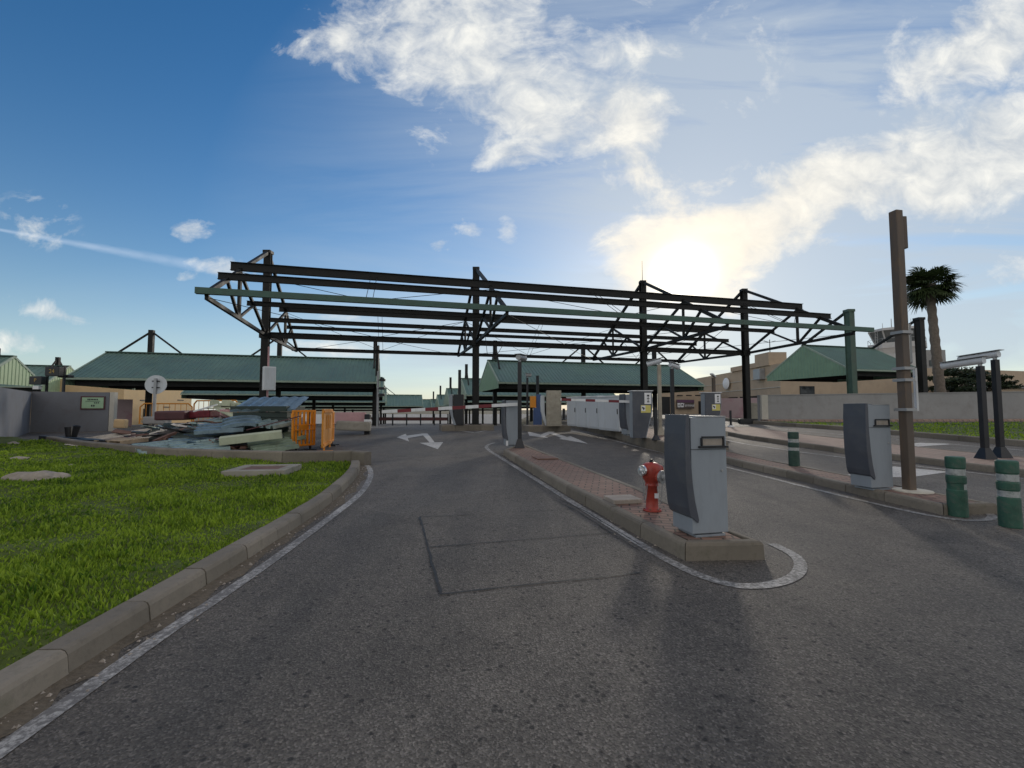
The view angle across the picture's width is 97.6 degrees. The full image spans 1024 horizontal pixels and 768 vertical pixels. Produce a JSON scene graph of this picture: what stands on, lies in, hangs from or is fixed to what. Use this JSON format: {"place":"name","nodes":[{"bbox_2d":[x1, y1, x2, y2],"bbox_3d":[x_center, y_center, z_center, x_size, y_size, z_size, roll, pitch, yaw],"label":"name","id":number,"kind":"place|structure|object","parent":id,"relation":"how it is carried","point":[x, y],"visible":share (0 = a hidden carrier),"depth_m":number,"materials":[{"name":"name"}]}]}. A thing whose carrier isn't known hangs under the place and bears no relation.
{"place":"outdoors","nodes":[
{"label":"outdoors","id":0,"kind":"place"},
{"bbox_2d":[0,437,350,669],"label":"lawn","id":1,"kind":"structure","parent":0,"point":[16,651],"depth_m":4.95,"materials":[{"name":"green plant"}]},
{"bbox_2d":[1,470,70,480],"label":"rock","id":2,"kind":"object","parent":1,"relation":"on","point":[30,476],"visible":0.52,"depth_m":8.05,"materials":[{"name":"stone"}]},
{"bbox_2d":[132,438,191,453],"bbox_3d":[-9.597,1.714,12.399,1.350,0.131,1.301,7,7,42],"label":"corrugated sheet","id":3,"kind":"object","parent":1,"relation":"on","point":[164,443],"visible":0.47,"depth_m":12.38,"materials":[{"name":"metal"}]},
{"bbox_2d":[169,438,229,449],"bbox_3d":[-8.537,1.695,12.227,1.201,0.132,1.350,-3,9,-43],"label":"corrugated sheet","id":4,"kind":"object","parent":3,"relation":"on","point":[205,444],"visible":0.59,"depth_m":12.15,"materials":[{"name":"grey metal"}]},
{"bbox_2d":[219,430,282,445],"bbox_3d":[-7.220,1.479,12.430,1.500,0.238,0.317,-5,-1,-24],"label":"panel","id":5,"kind":"object","parent":4,"relation":"on","point":[248,437],"visible":1,"depth_m":12.30,"materials":[{"name":"metal"}]},
{"bbox_2d":[221,464,301,476],"bbox_3d":[-5.076,1.764,9.163,1.150,0.120,1.040,0,-3,-8],"label":"manhole","id":6,"kind":"object","parent":1,"relation":"on","point":[254,470],"visible":0.86,"depth_m":8.83,"materials":[{"name":"concrete"}]},
{"bbox_2d":[261,417,302,421],"bbox_3d":[-7.944,1.202,14.730,1.645,0.175,1.500,0,-3,-7],"label":"sandwich panel","id":7,"kind":"object","parent":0,"point":[279,419],"visible":0.13,"depth_m":14.05,"materials":[{"name":"metal"}]},
{"bbox_2d":[233,412,298,417],"bbox_3d":[-8.035,1.015,14.794,1.574,0.175,1.500,1,-3,-10],"label":"sandwich panel","id":8,"kind":"object","parent":7,"relation":"on","point":[275,414],"visible":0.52,"depth_m":14.10,"materials":[{"name":"grey metal"}]},
{"bbox_2d":[230,406,304,411],"bbox_3d":[-7.996,0.824,14.775,1.698,0.175,1.500,0,-3,-4],"label":"sandwich panel","id":9,"kind":"object","parent":8,"relation":"on","point":[273,408],"visible":0.85,"depth_m":14.05,"materials":[{"name":"grey metal"}]},
{"bbox_2d":[230,396,308,411],"bbox_3d":[-7.919,0.642,14.757,1.910,0.105,1.491,-1,13,-8],"label":"tile sheet","id":10,"kind":"object","parent":9,"relation":"on","point":[294,402],"visible":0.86,"depth_m":14.81,"materials":[{"name":"metal"}]},
{"bbox_2d":[192,410,652,424],"bbox_3d":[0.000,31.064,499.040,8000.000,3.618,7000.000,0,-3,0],"label":"ground","id":11,"kind":"structure","parent":0,"point":[447,412],"depth_m":500.84,"materials":[{"name":"grey concrete"}]},
{"bbox_2d":[0,387,31,436],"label":"boundary wall","id":12,"kind":"structure","parent":11,"relation":"on","point":[15,408],"depth_m":17.81,"materials":[{"name":"stone"}]},
{"bbox_2d":[0,348,34,385],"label":"parking canopy","id":13,"kind":"object","parent":11,"relation":"on","point":[14,370],"visible":0.94,"depth_m":30.11,"materials":[{"name":"green metal"}]},
{"bbox_2d":[0,357,73,391],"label":"parking canopy","id":14,"kind":"object","parent":11,"relation":"on","point":[54,381],"visible":0.31,"depth_m":43.44,"materials":[{"name":"green metal"}]},
{"bbox_2d":[30,392,109,431],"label":"boundary wall","id":15,"kind":"structure","parent":11,"relation":"on","point":[55,411],"depth_m":21.98,"materials":[{"name":"concrete"}]},
{"bbox_2d":[80,396,105,409],"bbox_3d":[-20.903,0.941,22.345,0.980,0.660,0.056,1,-3,-19],"label":"plaque","id":16,"kind":"object","parent":15,"relation":"attached to","point":[92,402],"visible":1,"depth_m":22.33,"materials":[{"name":"green metal"}]},
{"bbox_2d":[2,379,191,424],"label":"ochre building","id":17,"kind":"structure","parent":11,"relation":"on","point":[164,396],"depth_m":48.06,"materials":[{"name":"beige paint"}]},
{"bbox_2d":[117,399,132,425],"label":"boundary wall","id":18,"kind":"structure","parent":11,"relation":"on","point":[124,408],"depth_m":30.59,"materials":[{"name":"paint"}]},
{"bbox_2d":[46,436,370,465],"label":"retaining kerb","id":19,"kind":"structure","parent":11,"relation":"on","point":[363,457],"depth_m":10.86,"materials":[{"name":"concrete"}]},
{"bbox_2d":[302,414,529,423],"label":"boundary wall","id":20,"kind":"structure","parent":11,"relation":"on","point":[488,418],"depth_m":121.24,"materials":[{"name":"beige concrete"}]},
{"bbox_2d":[457,364,614,423],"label":"parking canopy","id":21,"kind":"object","parent":11,"relation":"on","point":[466,386],"visible":0.22,"depth_m":50.90,"materials":[{"name":"metal"}]},
{"bbox_2d":[479,340,704,424],"bbox_3d":[6.520,0.071,39.145,17.700,7.136,8.240,1,-3,-15],"label":"parking canopy","id":22,"kind":"object","parent":11,"relation":"on","point":[583,377],"visible":0.86,"depth_m":37.00,"materials":[{"name":"green metal"}]},
{"bbox_2d":[662,390,710,413],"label":"terminal annex","id":23,"kind":"object","parent":11,"relation":"on","point":[695,396],"visible":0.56,"depth_m":67.77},
{"bbox_2d":[720,398,756,417],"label":"boundary wall","id":24,"kind":"structure","parent":11,"relation":"on","point":[735,405],"depth_m":37.21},
{"bbox_2d":[697,340,1023,397],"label":"terminal building","id":25,"kind":"structure","parent":11,"relation":"on","point":[762,367],"depth_m":63.36,"materials":[{"name":"beige concrete"}]},
{"bbox_2d":[756,391,1023,420],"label":"boundary wall","id":26,"kind":"structure","parent":11,"relation":"on","point":[948,405],"depth_m":31.50,"materials":[{"name":"grey concrete"}]},
{"bbox_2d":[867,319,945,367],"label":"control tower","id":27,"kind":"structure","parent":11,"relation":"on","point":[877,336],"depth_m":99.11,"materials":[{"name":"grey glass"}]},
{"bbox_2d":[906,264,968,391],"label":"palm tree","id":28,"kind":"object","parent":11,"relation":"on","point":[924,290],"visible":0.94,"depth_m":42.03,"materials":[{"name":"green plant"}]},
{"bbox_2d":[0,412,1023,767],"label":"road","id":29,"kind":"structure","parent":0,"point":[874,636],"depth_m":2.96,"materials":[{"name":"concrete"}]},
{"bbox_2d":[29,376,48,391],"bbox_3d":[-28.641,1.037,27.056,0.720,3.196,0.458,0,-3,0],"label":"hanging sign","id":30,"kind":"object","parent":29,"relation":"on","point":[38,380],"visible":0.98,"depth_m":26.93,"materials":[{"name":"metal"}]},
{"bbox_2d":[45,366,66,391],"bbox_3d":[-26.131,0.733,25.571,0.780,3.617,0.458,0,-3,0],"label":"hanging sign","id":31,"kind":"object","parent":29,"relation":"on","point":[55,371],"visible":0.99,"depth_m":25.45,"materials":[{"name":"metal"}]},
{"bbox_2d":[108,392,117,430],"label":"wall pier","id":32,"kind":"structure","parent":29,"relation":"on","point":[113,403],"depth_m":22.59,"materials":[{"name":"grey concrete"}]},
{"bbox_2d":[94,437,148,443],"bbox_3d":[-12.043,1.754,13.819,1.100,0.118,0.780,-1,0,12],"label":"sheet","id":33,"kind":"object","parent":29,"relation":"on","point":[124,440],"visible":0.91,"depth_m":13.69,"materials":[{"name":"wood"}]},
{"bbox_2d":[145,375,166,426],"bbox_3d":[-14.465,0.905,18.125,0.770,2.540,0.145,1,-3,-14],"label":"round sign","id":34,"kind":"object","parent":29,"relation":"on","point":[155,385],"visible":0.98,"depth_m":18.15,"materials":[{"name":"metal"}]},
{"bbox_2d":[0,460,359,717],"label":"kerb","id":35,"kind":"structure","parent":29,"relation":"on","point":[29,676],"depth_m":3.11,"materials":[{"name":"concrete"}]},
{"bbox_2d":[0,466,366,737],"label":"gutter dirt","id":36,"kind":"structure","parent":29,"relation":"on","point":[23,713],"depth_m":3.01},
{"bbox_2d":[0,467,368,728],"bbox_3d":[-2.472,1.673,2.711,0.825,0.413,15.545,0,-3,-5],"label":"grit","id":37,"kind":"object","parent":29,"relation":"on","point":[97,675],"visible":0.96,"depth_m":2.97,"materials":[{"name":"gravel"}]},
{"bbox_2d":[0,465,372,758],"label":"road marking","id":38,"kind":"object","parent":29,"relation":"on","point":[18,737],"visible":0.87,"depth_m":2.82,"materials":[{"name":"paint"}]},
{"bbox_2d":[66,330,380,425],"bbox_3d":[-19.551,-0.246,33.642,18.400,7.070,8.240,1,-3,-15],"label":"parking canopy","id":39,"kind":"object","parent":29,"relation":"on","point":[122,369],"visible":0.81,"depth_m":31.61,"materials":[{"name":"green metal"}]},
{"bbox_2d":[247,437,298,450],"bbox_3d":[-6.822,1.728,12.749,1.101,0.128,1.081,-6,14,-44],"label":"corrugated sheet","id":40,"kind":"object","parent":29,"relation":"on","point":[284,443],"visible":0.87,"depth_m":12.64,"materials":[{"name":"metal"}]},
{"bbox_2d":[180,377,384,409],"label":"parking canopy","id":41,"kind":"object","parent":29,"relation":"on","point":[314,397],"visible":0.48,"depth_m":45.40,"materials":[{"name":"metal"}]},
{"bbox_2d":[289,410,316,450],"bbox_3d":[-6.396,1.420,13.727,0.500,1.240,0.867,-2,-4,26],"label":"plastic barrier","id":42,"kind":"object","parent":29,"relation":"on","point":[303,427],"visible":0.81,"depth_m":13.74,"materials":[{"name":"orange plastic"}]},
{"bbox_2d":[237,388,386,423],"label":"parking canopy","id":43,"kind":"object","parent":29,"relation":"on","point":[346,403],"visible":0.29,"depth_m":61.39,"materials":[{"name":"black metal"}]},
{"bbox_2d":[320,409,333,450],"bbox_3d":[-5.787,1.426,14.041,0.500,1.280,2.104,1,-3,-15],"label":"plastic barrier","id":44,"kind":"object","parent":29,"relation":"on","point":[327,427],"visible":0.86,"depth_m":13.76,"materials":[{"name":"orange plastic"}]},
{"bbox_2d":[335,412,365,422],"bbox_3d":[-7.360,1.548,20.445,1.350,0.500,0.250,0,-6,-6],"label":"painted board","id":45,"kind":"object","parent":29,"relation":"on","point":[349,416],"visible":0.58,"depth_m":20.33,"materials":[{"name":"paint"}]},
{"bbox_2d":[336,421,371,430],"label":"concrete block","id":46,"kind":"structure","parent":29,"relation":"on","point":[353,425],"depth_m":19.69,"materials":[{"name":"grey concrete"}]},
{"bbox_2d":[300,385,422,423],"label":"parking canopy","id":47,"kind":"object","parent":29,"relation":"on","point":[396,401],"visible":0.3,"depth_m":78.34,"materials":[{"name":"green metal"}]},
{"bbox_2d":[371,414,448,424],"bbox_3d":[-9.023,3.094,38.386,7.118,1.129,0.113,0,-3,-8],"label":"guard rail","id":48,"kind":"object","parent":29,"relation":"on","point":[406,418],"visible":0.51,"depth_m":38.46,"materials":[{"name":"grey metal"}]},
{"bbox_2d":[398,433,442,448],"bbox_3d":[-3.574,2.149,17.188,1.480,0.138,6.841,1,-3,-18],"label":"road arrow","id":49,"kind":"object","parent":29,"relation":"on","point":[433,444],"visible":1,"depth_m":17.27,"materials":[{"name":"paint"}]},
{"bbox_2d":[439,424,493,430],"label":"column island kerb","id":50,"kind":"structure","parent":29,"relation":"on","point":[442,427],"depth_m":23.06,"materials":[{"name":"concrete"}]},
{"bbox_2d":[449,394,463,424],"bbox_3d":[-2.861,1.325,23.142,0.730,1.560,0.540,0,-3,0],"label":"entry kiosk","id":51,"kind":"object","parent":50,"relation":"on","point":[457,416],"visible":0.92,"depth_m":22.91,"materials":[{"name":"black paint"}]},
{"bbox_2d":[443,377,566,423],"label":"parking canopy","id":52,"kind":"object","parent":29,"relation":"on","point":[450,390],"visible":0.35,"depth_m":66.41,"materials":[{"name":"metal"}]},
{"bbox_2d":[378,456,639,593],"bbox_3d":[-0.782,1.835,7.823,2.718,0.221,8.397,1,-4,-22],"label":"road groove","id":53,"kind":"object","parent":29,"relation":"on","point":[435,572],"visible":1,"depth_m":4.43},
{"bbox_2d":[194,250,873,424],"bbox_3d":[1.860,-2.447,25.142,29.049,10.144,14.270,1,-3,-15],"label":"steel canopy frame","id":54,"kind":"object","parent":29,"relation":"on","point":[267,268],"visible":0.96,"depth_m":22.28,"materials":[{"name":"paint"}]},
{"bbox_2d":[261,366,275,390],"bbox_3d":[-11.414,-0.252,21.002,0.520,1.100,0.614,3,-4,-38],"label":"junction box","id":55,"kind":"object","parent":54,"relation":"attached to","point":[268,373],"visible":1,"depth_m":20.77,"materials":[{"name":"white metal"}]},
{"bbox_2d":[264,367,275,388],"bbox_3d":[-11.223,-0.265,20.774,0.440,1.000,0.020,3,-4,-38],"label":"door","id":56,"kind":"structure","parent":55,"relation":"in","point":[269,383],"depth_m":20.76,"materials":[{"name":"paint"}]},
{"bbox_2d":[530,394,541,424],"bbox_3d":[1.429,1.630,26.951,0.700,2.000,0.450,0,-3,0],"label":"pay station","id":57,"kind":"object","parent":29,"relation":"on","point":[535,406],"visible":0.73,"depth_m":26.73,"materials":[{"name":"blue paint"}]},
{"bbox_2d":[522,424,570,431],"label":"kiosk island kerb","id":58,"kind":"structure","parent":29,"relation":"on","point":[541,428],"depth_m":22.15,"materials":[{"name":"concrete"}]},
{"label":"kiosk island paving","id":59,"kind":"structure","parent":58,"relation":"on","visible":0},
{"bbox_2d":[546,390,560,425],"bbox_3d":[2.058,1.202,22.162,0.720,1.750,0.512,0,-3,0],"label":"utility cabinet","id":60,"kind":"object","parent":59,"relation":"on","point":[553,407],"visible":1,"depth_m":21.91,"materials":[{"name":"grey metal"}]},
{"bbox_2d":[566,396,575,425],"bbox_3d":[3.053,1.292,21.139,0.625,1.370,1.058,1,-3,-16],"label":"electrical cabinet","id":61,"kind":"object","parent":29,"relation":"on","point":[571,413],"visible":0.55,"depth_m":21.02,"materials":[{"name":"metal"}]},
{"bbox_2d":[575,396,587,427],"bbox_3d":[3.357,1.246,20.106,0.625,1.370,1.107,1,-3,-16],"label":"electrical cabinet","id":62,"kind":"object","parent":29,"relation":"on","point":[581,413],"visible":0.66,"depth_m":19.97,"materials":[{"name":"metal"}]},
{"bbox_2d":[586,396,598,428],"bbox_3d":[3.664,1.203,19.061,0.625,1.370,1.083,1,-3,-16],"label":"electrical cabinet","id":63,"kind":"object","parent":29,"relation":"on","point":[592,415],"visible":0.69,"depth_m":18.93,"materials":[{"name":"metal"}]},
{"bbox_2d":[503,443,764,560],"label":"island kerb","id":64,"kind":"structure","parent":29,"relation":"on","point":[744,547],"depth_m":5.03,"materials":[{"name":"concrete"}]},
{"bbox_2d":[509,446,740,539],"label":"island paving","id":65,"kind":"structure","parent":64,"relation":"on","point":[595,484],"depth_m":7.14,"materials":[{"name":"red brick"}]},
{"bbox_2d":[382,400,517,446],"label":"barrier gate","id":66,"kind":"structure","parent":65,"relation":"on","point":[509,418],"depth_m":13.42,"materials":[{"name":"grey metal"}]},
{"bbox_2d":[515,353,526,447],"bbox_3d":[0.243,0.491,13.150,0.360,2.737,0.515,-1,-3,15],"label":"camera post","id":67,"kind":"object","parent":65,"relation":"on","point":[520,357],"visible":1,"depth_m":13.02,"materials":[{"name":"black metal"}]},
{"bbox_2d":[603,494,641,504],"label":"cover slab","id":68,"kind":"structure","parent":65,"relation":"on","point":[623,499],"depth_m":6.15,"materials":[{"name":"concrete"}]},
{"bbox_2d":[638,459,664,512],"bbox_3d":[1.790,1.295,5.743,0.357,0.655,0.316,0,-3,0],"label":"fire hydrant","id":69,"kind":"object","parent":65,"relation":"on","point":[651,473],"visible":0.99,"depth_m":5.69,"materials":[{"name":"red metal"}]},
{"bbox_2d":[664,414,728,537],"bbox_3d":[1.987,0.967,4.840,0.505,1.270,0.409,1,-3,-12],"label":"ticket terminal","id":70,"kind":"object","parent":65,"relation":"on","point":[695,447],"visible":1,"depth_m":4.68,"materials":[{"name":"grey paint"}]},
{"bbox_2d":[561,421,728,452],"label":"plinth island kerb","id":71,"kind":"structure","parent":29,"relation":"on","point":[651,444],"depth_m":15.75,"materials":[{"name":"concrete"}]},
{"bbox_2d":[561,394,629,435],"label":"barrier gate","id":72,"kind":"structure","parent":71,"relation":"on","point":[624,411],"depth_m":15.40,"materials":[{"name":"grey metal"}]},
{"bbox_2d":[627,390,652,437],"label":"payment column","id":73,"kind":"structure","parent":71,"relation":"on","point":[640,403],"depth_m":14.39,"materials":[{"name":"grey metal"}]},
{"bbox_2d":[647,428,663,440],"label":"plinth island paving","id":74,"kind":"structure","parent":71,"relation":"on","point":[650,433],"depth_m":15.35,"materials":[{"name":"beige brick"}]},
{"bbox_2d":[597,395,621,431],"bbox_3d":[4.052,1.155,17.746,0.625,1.370,1.671,1,-3,-16],"label":"electrical cabinet","id":75,"kind":"object","parent":74,"relation":"on","point":[608,416],"visible":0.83,"depth_m":17.58,"materials":[{"name":"metal"}]},
{"bbox_2d":[646,357,663,434],"bbox_3d":[5.014,0.421,15.623,0.597,2.710,0.341,-1,-3,10],"label":"camera post","id":76,"kind":"object","parent":74,"relation":"on","point":[658,361],"visible":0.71,"depth_m":15.56,"materials":[{"name":"metal"}]},
{"bbox_2d":[668,361,679,414],"bbox_3d":[5.893,0.548,16.223,0.561,2.723,0.366,1,-3,-16],"label":"camera post","id":77,"kind":"object","parent":74,"relation":"on","point":[672,365],"visible":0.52,"depth_m":16.18,"materials":[{"name":"metal"}]},
{"bbox_2d":[485,443,807,588],"bbox_3d":[0.562,1.903,9.834,1.510,0.315,12.541,1,-3,-17],"label":"road marking","id":78,"kind":"object","parent":29,"relation":"on","point":[798,570],"visible":1,"depth_m":4.40,"materials":[{"name":"paint"}]},
{"bbox_2d":[572,431,996,520],"bbox_3d":[4.015,2.162,15.855,1.236,0.381,20.559,1,-3,-13],"label":"road marking","id":79,"kind":"object","parent":29,"relation":"on","point":[989,517],"visible":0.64,"depth_m":6.81,"materials":[{"name":"paint"}]},
{"bbox_2d":[802,309,857,393],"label":"steel column","id":80,"kind":"structure","parent":29,"relation":"on","point":[850,356],"depth_m":34.28,"materials":[{"name":"metal"}]},
{"bbox_2d":[766,344,915,381],"bbox_3d":[29.116,-1.893,39.838,8.000,2.945,8.240,1,-3,-15],"label":"parking canopy","id":81,"kind":"object","parent":80,"relation":"attached to","point":[814,363],"visible":0.81,"depth_m":38.54,"materials":[{"name":"green metal"}]},
{"bbox_2d":[726,450,996,514],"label":"island kerb","id":82,"kind":"structure","parent":29,"relation":"on","point":[978,507],"depth_m":7.36,"materials":[{"name":"concrete"}]},
{"bbox_2d":[726,452,973,502],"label":"island paving","id":83,"kind":"structure","parent":82,"relation":"on","point":[930,497],"depth_m":8.74,"materials":[{"name":"red brick"}]},
{"bbox_2d":[787,432,799,466],"bbox_3d":[6.132,1.411,9.753,0.214,0.740,0.214,0,-3,0],"label":"traffic bollard","id":84,"kind":"object","parent":83,"relation":"on","point":[793,451],"visible":1,"depth_m":9.67,"materials":[{"name":"green plastic"}]},
{"bbox_2d":[843,403,892,489],"bbox_3d":[5.850,1.016,7.357,0.505,1.390,0.409,1,-3,-10],"label":"ticket terminal","id":85,"kind":"object","parent":83,"relation":"on","point":[867,441],"visible":0.99,"depth_m":7.21,"materials":[{"name":"grey paint"}]},
{"bbox_2d":[889,209,934,493],"bbox_3d":[6.479,-0.568,7.260,0.789,4.543,0.515,1,-3,-14],"label":"sign post","id":86,"kind":"object","parent":83,"relation":"on","point":[903,368],"visible":1,"depth_m":7.19,"materials":[{"name":"metal"}]},
{"bbox_2d":[725,417,1023,446],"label":"roadside kerb","id":87,"kind":"structure","parent":29,"relation":"on","point":[1013,442],"depth_m":18.11,"materials":[{"name":"concrete"}]},
{"bbox_2d":[728,427,1023,476],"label":"island kerb","id":88,"kind":"structure","parent":29,"relation":"on","point":[969,466],"depth_m":12.96,"materials":[{"name":"concrete"}]},
{"bbox_2d":[725,427,1023,468],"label":"island paving","id":89,"kind":"structure","parent":88,"relation":"on","point":[895,449],"depth_m":14.11,"materials":[{"name":"grey concrete"}]},
{"bbox_2d":[939,356,997,459],"bbox_3d":[11.359,0.581,11.163,0.344,2.484,0.946,1,-3,-11],"label":"camera post","id":90,"kind":"object","parent":89,"relation":"on","point":[985,451],"visible":0.96,"depth_m":10.85,"materials":[{"name":"grey metal"}]},
{"bbox_2d":[957,349,1012,457],"bbox_3d":[11.991,0.499,11.379,0.343,2.661,0.896,1,-3,-10],"label":"camera post","id":91,"kind":"object","parent":89,"relation":"on","point":[1000,449],"visible":0.85,"depth_m":11.08,"materials":[{"name":"black metal"}]},
{"bbox_2d":[848,466,945,476],"bbox_3d":[8.068,1.884,9.420,2.709,0.037,0.942,2,-4,-30],"label":"road arrow","id":92,"kind":"object","parent":29,"relation":"on","point":[897,472],"visible":0.3,"depth_m":9.61,"materials":[{"name":"paint"}]},
{"bbox_2d":[872,317,927,392],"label":"steel column","id":93,"kind":"structure","parent":29,"relation":"on","point":[920,343],"depth_m":36.38,"materials":[{"name":"metal"}]},
{"bbox_2d":[944,456,968,517],"bbox_3d":[6.061,1.392,6.110,0.214,0.800,0.214,0,-3,0],"label":"traffic bollard","id":94,"kind":"object","parent":29,"relation":"on","point":[956,489],"visible":1,"depth_m":6.04,"materials":[{"name":"green plastic"}]},
{"bbox_2d":[932,366,990,391],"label":"pine tree","id":95,"kind":"object","parent":29,"relation":"on","point":[965,375],"visible":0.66,"depth_m":53.50,"materials":[{"name":"green plant"}]},
{"bbox_2d":[969,374,1023,391],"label":"pine tree","id":96,"kind":"object","parent":29,"relation":"on","point":[1006,384],"visible":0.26,"depth_m":56.57,"materials":[{"name":"green plant"}]},
{"bbox_2d":[994,459,1023,528],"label":"traffic bollard","id":97,"kind":"object","parent":29,"relation":"on","point":[1009,501],"visible":1,"depth_m":5.53,"materials":[{"name":"green plastic"}]},
{"bbox_2d":[0,0,1023,409],"label":"sky","id":98,"kind":"structure","parent":0,"point":[709,148],"materials":[{"name":"blue"}]},
{"bbox_2d":[699,392,721,415],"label":"payment column","id":99,"kind":"structure","parent":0,"point":[710,403],"depth_m":17.37,"materials":[{"name":"grey metal"}]},
{"bbox_2d":[760,419,1023,421],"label":"footpath","id":100,"kind":"structure","parent":0,"point":[891,420],"depth_m":30.41,"materials":[{"name":"grey concrete"}]},
{"bbox_2d":[772,421,1023,439],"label":"verge","id":101,"kind":"structure","parent":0,"point":[955,429],"depth_m":21.35,"materials":[{"name":"green plant"}]},
{"bbox_3d":[-8.806,1.652,13.257,1.525,0.073,0.210,16,-9,-32],"label":"metal offcut","id":102,"kind":"object","parent":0,"visible":0},
{"bbox_2d":[194,423,244,434],"bbox_3d":[-8.565,1.274,13.189,1.201,0.128,0.810,-2,13,-25],"label":"corrugated sheet","id":103,"kind":"object","parent":102,"relation":"on","point":[207,428],"visible":0.74,"depth_m":12.96,"materials":[{"name":"blue metal"}]},
{"bbox_2d":[221,415,260,428],"bbox_3d":[-8.138,1.117,13.486,1.000,0.202,0.810,-4,18,-28],"label":"corrugated sheet","id":104,"kind":"object","parent":103,"relation":"on","point":[240,420],"visible":0.95,"depth_m":13.34,"materials":[{"name":"blue metal"}]},
{"bbox_2d":[253,419,291,428],"bbox_3d":[-7.494,1.191,13.624,1.350,0.131,0.702,5,7,18],"label":"corrugated sheet","id":105,"kind":"object","parent":103,"relation":"on","point":[274,425],"visible":0.69,"depth_m":13.43,"materials":[{"name":"metal"}]},
{"bbox_3d":[-10.759,1.266,16.570,0.913,0.045,0.272,7,2,6],"label":"metal offcut","id":106,"kind":"object","parent":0,"visible":0},
{"bbox_2d":[189,410,219,417],"bbox_3d":[-11.084,1.085,16.164,1.100,0.260,0.900,-3,-3,6],"label":"tarp bundle","id":107,"kind":"object","parent":106,"relation":"on","point":[205,413],"visible":0.55,"depth_m":15.72,"materials":[{"name":"fabric"}]},
{"bbox_2d":[154,411,195,419],"bbox_3d":[-11.822,1.103,15.763,0.950,0.320,0.800,0,-2,-8],"label":"wrapped bundle","id":108,"kind":"object","parent":107,"relation":"on","point":[171,415],"visible":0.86,"depth_m":15.38,"materials":[{"name":"red plastic"}]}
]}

